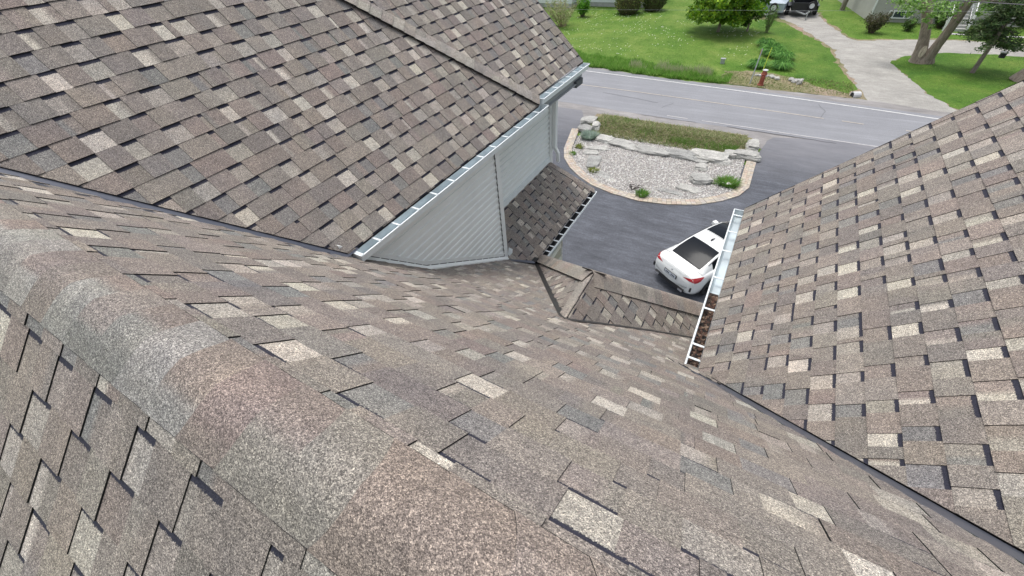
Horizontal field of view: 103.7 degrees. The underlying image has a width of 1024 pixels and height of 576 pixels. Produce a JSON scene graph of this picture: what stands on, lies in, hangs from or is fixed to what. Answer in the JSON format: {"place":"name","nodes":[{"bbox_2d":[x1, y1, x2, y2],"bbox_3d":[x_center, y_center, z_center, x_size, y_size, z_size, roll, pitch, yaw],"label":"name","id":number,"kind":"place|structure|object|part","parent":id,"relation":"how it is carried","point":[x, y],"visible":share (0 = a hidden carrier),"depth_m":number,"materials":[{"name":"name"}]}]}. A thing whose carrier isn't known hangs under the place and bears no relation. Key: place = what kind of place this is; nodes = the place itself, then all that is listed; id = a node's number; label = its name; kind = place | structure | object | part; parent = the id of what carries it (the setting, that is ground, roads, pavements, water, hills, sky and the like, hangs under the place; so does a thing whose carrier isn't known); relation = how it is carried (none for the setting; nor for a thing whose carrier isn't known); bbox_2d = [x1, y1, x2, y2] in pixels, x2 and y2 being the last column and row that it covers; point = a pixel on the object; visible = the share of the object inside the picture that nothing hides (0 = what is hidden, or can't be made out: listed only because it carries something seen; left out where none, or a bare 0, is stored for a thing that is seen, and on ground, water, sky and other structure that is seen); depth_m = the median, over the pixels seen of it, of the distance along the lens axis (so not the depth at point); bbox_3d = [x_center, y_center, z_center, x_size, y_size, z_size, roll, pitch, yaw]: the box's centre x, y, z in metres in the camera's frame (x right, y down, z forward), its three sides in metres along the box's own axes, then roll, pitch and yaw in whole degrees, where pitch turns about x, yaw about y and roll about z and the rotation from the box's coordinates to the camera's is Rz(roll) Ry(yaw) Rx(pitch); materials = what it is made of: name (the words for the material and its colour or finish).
{"place":"outdoors","nodes":[
{"label":"outdoors","id":0,"kind":"place"},
{"bbox_2d":[538,0,643,7],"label":"white house","id":1,"kind":"structure","parent":0,"point":[605,3],"depth_m":47.65,"materials":[{"name":"white"}]},
{"bbox_2d":[539,0,563,3],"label":"garage door","id":2,"kind":"structure","parent":1,"relation":"in","point":[540,1],"depth_m":48.61,"materials":[{"name":"white"}]},
{"bbox_2d":[588,113,752,151],"bbox_3d":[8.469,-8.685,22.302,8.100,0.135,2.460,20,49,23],"label":"island bank","id":3,"kind":"structure","parent":0,"point":[661,135],"depth_m":22.12,"materials":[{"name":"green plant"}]},
{"bbox_2d":[577,124,591,131],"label":"boulder","id":4,"kind":"object","parent":3,"relation":"on","point":[581,127],"visible":0.73,"depth_m":23.05,"materials":[{"name":"stone"}]},
{"bbox_2d":[602,115,738,150],"bbox_3d":[8.015,-8.711,22.245,8.734,0.200,2.093,26,52,28],"label":"green regrowth","id":5,"kind":"object","parent":3,"relation":"on","point":[725,146],"visible":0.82,"depth_m":21.05,"materials":[{"name":"green plant"}]},
{"bbox_2d":[553,107,876,302],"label":"driveway","id":6,"kind":"structure","parent":0,"point":[608,233],"depth_m":16.94,"materials":[{"name":"grey asphalt"}]},
{"bbox_2d":[564,128,755,204],"bbox_3d":[6.317,-5.971,19.848,9.808,0.079,6.012,20,49,23],"label":"paver border","id":7,"kind":"object","parent":6,"relation":"on","point":[748,171],"visible":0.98,"depth_m":18.23,"materials":[{"name":"stone"}]},
{"bbox_2d":[653,220,729,294],"bbox_3d":[7.249,-1.354,13.991,4.660,1.462,2.071,-23,47,-18],"label":"parked car","id":8,"kind":"object","parent":6,"relation":"on","point":[687,265],"visible":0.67,"depth_m":13.22,"materials":[{"name":"painted metal"},{"name":"glass"},{"name":"rubber"}]},
{"bbox_3d":[6.066,-1.192,13.258,0.840,0.321,1.190,-23,47,-18],"label":"rear window","id":9,"kind":"part","parent":8,"relation":"part of","materials":[{"name":"black glass"}]},
{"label":"side windows","id":10,"kind":"part","parent":8,"relation":"part of","materials":[{"name":"black glass"}]},
{"bbox_2d":[558,66,942,145],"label":"road","id":11,"kind":"structure","parent":0,"point":[877,127],"depth_m":24.05,"materials":[{"name":"grey asphalt"}]},
{"bbox_2d":[581,84,907,130],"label":"road marking","id":12,"kind":"object","parent":11,"relation":"on","point":[721,103],"visible":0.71,"depth_m":24.81,"materials":[{"name":"white paint"}]},
{"bbox_2d":[589,71,937,118],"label":"road marking","id":13,"kind":"object","parent":11,"relation":"on","point":[773,95],"visible":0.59,"depth_m":25.01,"materials":[{"name":"paint"}]},
{"bbox_2d":[667,115,878,146],"bbox_3d":[19.792,-6.372,19.055,24.605,0.001,0.213,20,50,24],"label":"road marking","id":14,"kind":"object","parent":11,"relation":"on","point":[782,132],"visible":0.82,"depth_m":21.48,"materials":[{"name":"paint"}]},
{"bbox_2d":[727,126,835,143],"bbox_3d":[14.203,-8.167,21.391,5.182,0.001,0.120,21,50,25],"label":"road crack","id":15,"kind":"object","parent":11,"relation":"on","point":[783,135],"visible":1,"depth_m":21.27,"materials":[{"name":"grey asphalt"}]},
{"bbox_2d":[565,9,995,11],"bbox_3d":[8.920,-22.134,31.965,42.091,2.612,0.008,30,54,30],"label":"overhead wire","id":16,"kind":"object","parent":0,"point":[772,10],"visible":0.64,"depth_m":25.71,"materials":[{"name":"grey"}]},
{"bbox_2d":[543,0,1023,164],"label":"ground","id":17,"kind":"structure","parent":0,"point":[826,8],"depth_m":35.75,"materials":[{"name":"green plant"}]},
{"bbox_2d":[0,0,1023,575],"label":"house","id":18,"kind":"structure","parent":17,"relation":"on","point":[294,288],"depth_m":2.10,"materials":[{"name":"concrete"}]},
{"bbox_2d":[687,293,718,367],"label":"leaf litter","id":19,"kind":"object","parent":18,"relation":"on","point":[703,328],"visible":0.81,"depth_m":3.88,"materials":[{"name":"brown plant"}]},
{"bbox_2d":[543,0,580,26],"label":"flowering shrub","id":20,"kind":"object","parent":17,"relation":"on","point":[557,15],"visible":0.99,"depth_m":40.74,"materials":[{"name":"green plant"}]},
{"bbox_2d":[573,0,590,16],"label":"green shrub","id":21,"kind":"object","parent":17,"relation":"on","point":[583,4],"visible":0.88,"depth_m":43.45,"materials":[{"name":"green plant"}]},
{"bbox_2d":[580,116,597,124],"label":"boulder","id":22,"kind":"object","parent":17,"relation":"on","point":[587,119],"visible":0.71,"depth_m":23.59,"materials":[{"name":"stone"}]},
{"bbox_2d":[614,0,643,14],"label":"cedar shrub","id":23,"kind":"object","parent":17,"relation":"on","point":[628,7],"visible":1,"depth_m":42.83,"materials":[{"name":"green plant"}]},
{"bbox_2d":[575,49,732,82],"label":"tall grass","id":24,"kind":"structure","parent":17,"relation":"on","point":[613,63],"depth_m":29.92,"materials":[{"name":"green plant"}]},
{"bbox_2d":[627,58,713,74],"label":"grass seed heads","id":25,"kind":"object","parent":24,"relation":"attached to","point":[706,68],"depth_m":29.14,"materials":[{"name":"green plant"}]},
{"bbox_2d":[643,0,666,11],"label":"cedar shrub","id":26,"kind":"object","parent":17,"relation":"on","point":[653,5],"visible":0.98,"depth_m":43.38,"materials":[{"name":"green plant"}]},
{"bbox_2d":[563,11,751,64],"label":"dandelion heads","id":27,"kind":"object","parent":17,"relation":"on","point":[663,30],"visible":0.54,"depth_m":37.86,"materials":[{"name":"plant"}]},
{"bbox_2d":[572,133,744,198],"bbox_3d":[6.704,-6.289,20.110,8.560,0.001,6.330,20,49,23],"label":"pebble bed","id":28,"kind":"object","parent":17,"relation":"on","point":[688,169],"visible":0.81,"depth_m":19.40,"materials":[{"name":"grey gravel"}]},
{"bbox_2d":[575,142,584,148],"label":"weed clump","id":29,"kind":"object","parent":28,"relation":"on","point":[580,145],"visible":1,"depth_m":21.68,"materials":[{"name":"green plant"}]},
{"bbox_2d":[580,129,600,140],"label":"sage plant","id":30,"kind":"object","parent":28,"relation":"on","point":[588,135],"visible":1,"depth_m":22.38,"materials":[{"name":"green plant"}]},
{"bbox_2d":[583,149,598,154],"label":"boulder","id":31,"kind":"object","parent":28,"relation":"on","point":[591,151],"visible":1,"depth_m":21.14,"materials":[{"name":"stone"}]},
{"bbox_2d":[586,155,601,167],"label":"boulder","id":32,"kind":"object","parent":28,"relation":"on","point":[592,161],"visible":1,"depth_m":20.37,"materials":[{"name":"stone"}]},
{"bbox_2d":[588,167,599,172],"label":"weed clump","id":33,"kind":"object","parent":28,"relation":"on","point":[591,168],"visible":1,"depth_m":19.78,"materials":[{"name":"green plant"}]},
{"bbox_2d":[591,121,600,130],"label":"boulder","id":34,"kind":"object","parent":28,"relation":"on","point":[595,126],"visible":0.9,"depth_m":22.93,"materials":[{"name":"stone"}]},
{"bbox_2d":[588,145,608,150],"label":"boulder","id":35,"kind":"object","parent":28,"relation":"on","point":[601,147],"visible":0.96,"depth_m":21.35,"materials":[{"name":"stone"}]},
{"bbox_2d":[594,170,610,178],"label":"boulder","id":36,"kind":"object","parent":28,"relation":"on","point":[604,174],"visible":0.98,"depth_m":19.47,"materials":[{"name":"stone"}]},
{"bbox_2d":[595,134,614,144],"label":"boulder","id":37,"kind":"object","parent":28,"relation":"on","point":[603,138],"visible":0.95,"depth_m":21.96,"materials":[{"name":"stone"}]},
{"bbox_2d":[608,138,635,150],"bbox_3d":[6.025,-7.699,21.537,1.733,0.197,0.895,31,54,31],"label":"boulder","id":38,"kind":"object","parent":28,"relation":"on","point":[625,144],"visible":0.96,"depth_m":21.41,"materials":[{"name":"stone"}]},
{"bbox_2d":[629,184,641,189],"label":"dead plant","id":39,"kind":"object","parent":28,"relation":"on","point":[631,186],"visible":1,"depth_m":18.24,"materials":[{"name":"plant"}]},
{"bbox_2d":[635,188,649,197],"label":"weed clump","id":40,"kind":"object","parent":28,"relation":"on","point":[642,192],"visible":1,"depth_m":18.00,"materials":[{"name":"green plant"}]},
{"bbox_2d":[635,144,669,155],"bbox_3d":[7.240,-7.062,20.754,1.930,0.229,0.802,24,51,27],"label":"boulder","id":41,"kind":"object","parent":28,"relation":"on","point":[646,149],"visible":0.99,"depth_m":20.63,"materials":[{"name":"stone"}]},
{"bbox_2d":[656,188,683,195],"bbox_3d":[7.092,-4.320,18.061,1.248,0.076,0.298,21,50,24],"label":"boulder","id":42,"kind":"object","parent":28,"relation":"on","point":[674,192],"visible":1,"depth_m":18.01,"materials":[{"name":"stone"}]},
{"bbox_2d":[663,148,696,160],"bbox_3d":[8.502,-6.730,20.290,1.807,0.246,0.814,17,48,21],"label":"boulder","id":43,"kind":"object","parent":28,"relation":"on","point":[681,154],"visible":0.89,"depth_m":20.14,"materials":[{"name":"stone"}]},
{"bbox_2d":[675,183,700,193],"bbox_3d":[7.935,-4.455,18.081,1.119,0.141,0.515,24,51,27],"label":"boulder","id":44,"kind":"object","parent":28,"relation":"on","point":[688,188],"visible":1,"depth_m":18.00,"materials":[{"name":"stone"}]},
{"bbox_2d":[692,158,708,163],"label":"boulder","id":45,"kind":"object","parent":28,"relation":"on","point":[697,160],"visible":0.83,"depth_m":19.70,"materials":[{"name":"stone"}]},
{"bbox_2d":[693,162,708,171],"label":"boulder","id":46,"kind":"object","parent":28,"relation":"on","point":[700,166],"visible":1,"depth_m":19.19,"materials":[{"name":"stone"}]},
{"bbox_2d":[689,173,713,184],"bbox_3d":[8.701,-5.025,18.508,1.008,0.271,0.877,-2,44,3],"label":"boulder","id":47,"kind":"object","parent":28,"relation":"on","point":[700,178],"visible":0.99,"depth_m":18.32,"materials":[{"name":"stone"}]},
{"bbox_2d":[690,148,731,165],"bbox_3d":[9.861,-6.520,19.936,2.124,0.271,1.054,27,53,29],"label":"boulder","id":48,"kind":"object","parent":28,"relation":"on","point":[717,157],"visible":0.88,"depth_m":19.71,"materials":[{"name":"stone"}]},
{"bbox_2d":[714,174,743,188],"bbox_3d":[9.793,-4.792,18.155,1.381,0.242,1.377,20,49,23],"label":"weed clump","id":49,"kind":"object","parent":28,"relation":"on","point":[727,179],"visible":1,"depth_m":18.23,"materials":[{"name":"green plant"}]},
{"bbox_2d":[724,149,736,158],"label":"boulder","id":50,"kind":"object","parent":28,"relation":"on","point":[732,155],"visible":0.72,"depth_m":19.79,"materials":[{"name":"stone"}]},
{"bbox_2d":[733,149,760,161],"bbox_3d":[11.518,-6.531,19.766,1.429,0.320,0.721,19,49,22],"label":"boulder","id":51,"kind":"object","parent":28,"relation":"on","point":[750,155],"visible":0.93,"depth_m":19.58,"materials":[{"name":"stone"}]},
{"bbox_2d":[685,0,768,31],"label":"maple tree","id":52,"kind":"object","parent":17,"relation":"on","point":[723,12],"visible":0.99,"depth_m":34.07,"materials":[{"name":"green plant"}]},
{"bbox_2d":[745,139,759,150],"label":"boulder","id":53,"kind":"object","parent":17,"relation":"on","point":[752,144],"visible":0.85,"depth_m":20.21,"materials":[{"name":"stone"}]},
{"bbox_2d":[558,67,949,148],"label":"road shoulder","id":54,"kind":"object","parent":17,"relation":"on","point":[763,138],"visible":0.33,"depth_m":23.75},
{"bbox_2d":[741,0,771,31],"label":"dark tree","id":55,"kind":"object","parent":17,"relation":"on","point":[748,21],"visible":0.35,"depth_m":35.18,"materials":[{"name":"green plant"}]},
{"bbox_2d":[744,58,768,68],"bbox_3d":[17.754,-16.239,29.047,2.042,0.506,1.925,20,49,23],"label":"daylily clump","id":56,"kind":"object","parent":17,"relation":"on","point":[753,63],"visible":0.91,"depth_m":28.83,"materials":[{"name":"green plant"}]},
{"bbox_2d":[753,37,775,45],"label":"daylily clump","id":57,"kind":"object","parent":17,"relation":"on","point":[766,40],"visible":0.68,"depth_m":32.33,"materials":[{"name":"green plant"}]},
{"bbox_2d":[760,46,777,55],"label":"daylily clump","id":58,"kind":"object","parent":17,"relation":"on","point":[765,50],"visible":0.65,"depth_m":30.67,"materials":[{"name":"green plant"}]},
{"bbox_2d":[759,42,786,49],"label":"daylily clump","id":59,"kind":"object","parent":17,"relation":"on","point":[778,45],"visible":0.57,"depth_m":31.39,"materials":[{"name":"green plant"}]},
{"bbox_2d":[763,48,789,58],"bbox_3d":[20.089,-17.713,30.350,2.096,0.505,2.138,20,49,23],"label":"daylily clump","id":60,"kind":"object","parent":17,"relation":"on","point":[773,54],"visible":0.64,"depth_m":30.28,"materials":[{"name":"green plant"}]},
{"bbox_2d":[767,58,797,70],"bbox_3d":[19.174,-15.911,28.584,2.240,0.505,2.255,20,49,23],"label":"daylily clump","id":61,"kind":"object","parent":17,"relation":"on","point":[784,64],"visible":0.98,"depth_m":28.36,"materials":[{"name":"green plant"}]},
{"bbox_2d":[774,50,796,60],"bbox_3d":[20.300,-17.211,29.817,1.856,0.505,1.853,20,49,23],"label":"daylily clump","id":62,"kind":"object","parent":17,"relation":"on","point":[785,56],"visible":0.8,"depth_m":29.55,"materials":[{"name":"green plant"}]},
{"bbox_2d":[719,70,861,96],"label":"dry verge","id":63,"kind":"structure","parent":17,"relation":"on","point":[825,93],"depth_m":26.49,"materials":[{"name":"brown plant"}]},
{"bbox_2d":[749,49,762,83],"bbox_3d":[15.965,-14.491,26.323,0.091,2.034,0.439,27,53,29],"label":"sign post","id":64,"kind":"object","parent":63,"relation":"on","point":[756,65],"visible":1,"depth_m":26.26,"materials":[{"name":"grey metal"}]},
{"bbox_2d":[757,48,771,85],"bbox_3d":[16.391,-14.226,25.874,0.528,2.221,0.439,20,49,23],"label":"fire hydrant","id":65,"kind":"object","parent":63,"relation":"on","point":[763,75],"visible":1,"depth_m":26.15,"materials":[{"name":"red metal"}]},
{"bbox_2d":[796,79,803,84],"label":"boulder","id":66,"kind":"object","parent":63,"relation":"on","point":[799,81],"visible":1,"depth_m":26.17,"materials":[{"name":"stone"}]},
{"bbox_2d":[849,91,861,97],"bbox_3d":[20.778,-11.660,24.304,0.440,0.409,0.420,-2,44,3],"label":"culvert pipe","id":67,"kind":"object","parent":63,"relation":"on","point":[856,94],"visible":0.92,"depth_m":24.16,"materials":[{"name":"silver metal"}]},
{"bbox_2d":[840,0,848,10],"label":"utility pole","id":68,"kind":"object","parent":17,"relation":"on","point":[843,5],"visible":1,"depth_m":38.99,"materials":[{"name":"brown wood"}]},
{"bbox_2d":[860,8,893,32],"bbox_3d":[29.721,-21.854,32.848,2.135,1.807,1.799,20,49,23],"label":"bare bush","id":69,"kind":"object","parent":17,"relation":"on","point":[874,25],"visible":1,"depth_m":32.70,"materials":[{"name":"brown plant"}]},
{"bbox_2d":[756,12,1022,109],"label":"soil edge","id":70,"kind":"object","parent":17,"relation":"on","point":[840,65],"visible":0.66,"depth_m":31.98,"materials":[{"name":"brown soil"}]},
{"bbox_2d":[763,0,789,16],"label":"covered trailer","id":71,"kind":"object","parent":70,"relation":"on","point":[782,4],"visible":0.48,"depth_m":38.24,"materials":[{"name":"white"}]},
{"bbox_2d":[777,8,1023,112],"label":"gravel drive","id":72,"kind":"structure","parent":17,"relation":"on","point":[874,73],"depth_m":28.72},
{"bbox_2d":[786,0,819,19],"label":"black trailer","id":73,"kind":"object","parent":72,"relation":"on","point":[809,6],"visible":0.88,"depth_m":37.94,"materials":[{"name":"black metal"}]},
{"bbox_2d":[901,16,919,30],"bbox_3d":[32.569,-21.569,32.839,1.179,1.257,1.132,-13,45,-8],"label":"bush","id":74,"kind":"object","parent":17,"relation":"on","point":[908,25],"visible":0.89,"depth_m":32.80,"materials":[{"name":"green plant"}]},
{"bbox_2d":[838,0,1022,31],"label":"grey house","id":75,"kind":"structure","parent":17,"relation":"on","point":[863,8],"depth_m":34.83,"materials":[{"name":"paint"}]},
{"bbox_2d":[889,10,909,18],"bbox_3d":[33.518,-23.648,34.754,1.588,0.597,0.060,20,49,23],"label":"window","id":76,"kind":"structure","parent":75,"relation":"in","point":[895,16],"depth_m":34.81,"materials":[{"name":"white glass"}]},
{"bbox_2d":[933,4,955,28],"bbox_3d":[35.246,-22.083,32.713,1.534,1.595,1.648,3,45,8],"label":"dark bush","id":77,"kind":"object","parent":17,"relation":"on","point":[940,24],"visible":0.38,"depth_m":32.81,"materials":[{"name":"green plant"}]},
{"bbox_2d":[757,19,857,92],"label":"lawn","id":78,"kind":"structure","parent":0,"point":[810,67],"depth_m":29.97,"materials":[{"name":"green plant"}]},
{"bbox_2d":[763,6,779,32],"bbox_3d":[22.315,-23.220,34.601,1.022,2.178,1.169,-20,46,-15],"label":"sapling","id":79,"kind":"object","parent":78,"relation":"on","point":[769,21],"visible":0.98,"depth_m":34.62,"materials":[{"name":"plant"}]},
{"bbox_2d":[890,53,1023,108],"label":"lawn","id":80,"kind":"structure","parent":0,"point":[950,96],"depth_m":25.70,"materials":[{"name":"green plant"}]},
{"bbox_2d":[886,0,1000,63],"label":"forked tree","id":81,"kind":"object","parent":80,"relation":"on","point":[922,53],"visible":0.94,"depth_m":25.94,"materials":[{"name":"brown plant"}]},
{"bbox_2d":[956,0,1023,72],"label":"conifer","id":82,"kind":"object","parent":80,"relation":"on","point":[991,35],"visible":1,"depth_m":24.03,"materials":[{"name":"green plant"}]},
{"bbox_2d":[998,38,1014,57],"bbox_3d":[31.111,-15.066,25.209,0.340,1.100,0.340,20,49,23],"label":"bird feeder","id":83,"kind":"object","parent":82,"relation":"hanging from","point":[1003,54],"visible":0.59,"depth_m":25.41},
{"bbox_2d":[1009,68,1023,81],"bbox_3d":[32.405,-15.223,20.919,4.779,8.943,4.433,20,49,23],"label":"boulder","id":84,"kind":"object","parent":80,"relation":"on","point":[1018,76],"visible":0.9,"depth_m":24.35,"materials":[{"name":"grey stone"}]},
{"bbox_2d":[946,0,1023,4],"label":"overhead wire","id":85,"kind":"object","parent":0,"point":[985,2],"visible":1,"depth_m":19.67,"materials":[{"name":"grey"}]}
]}

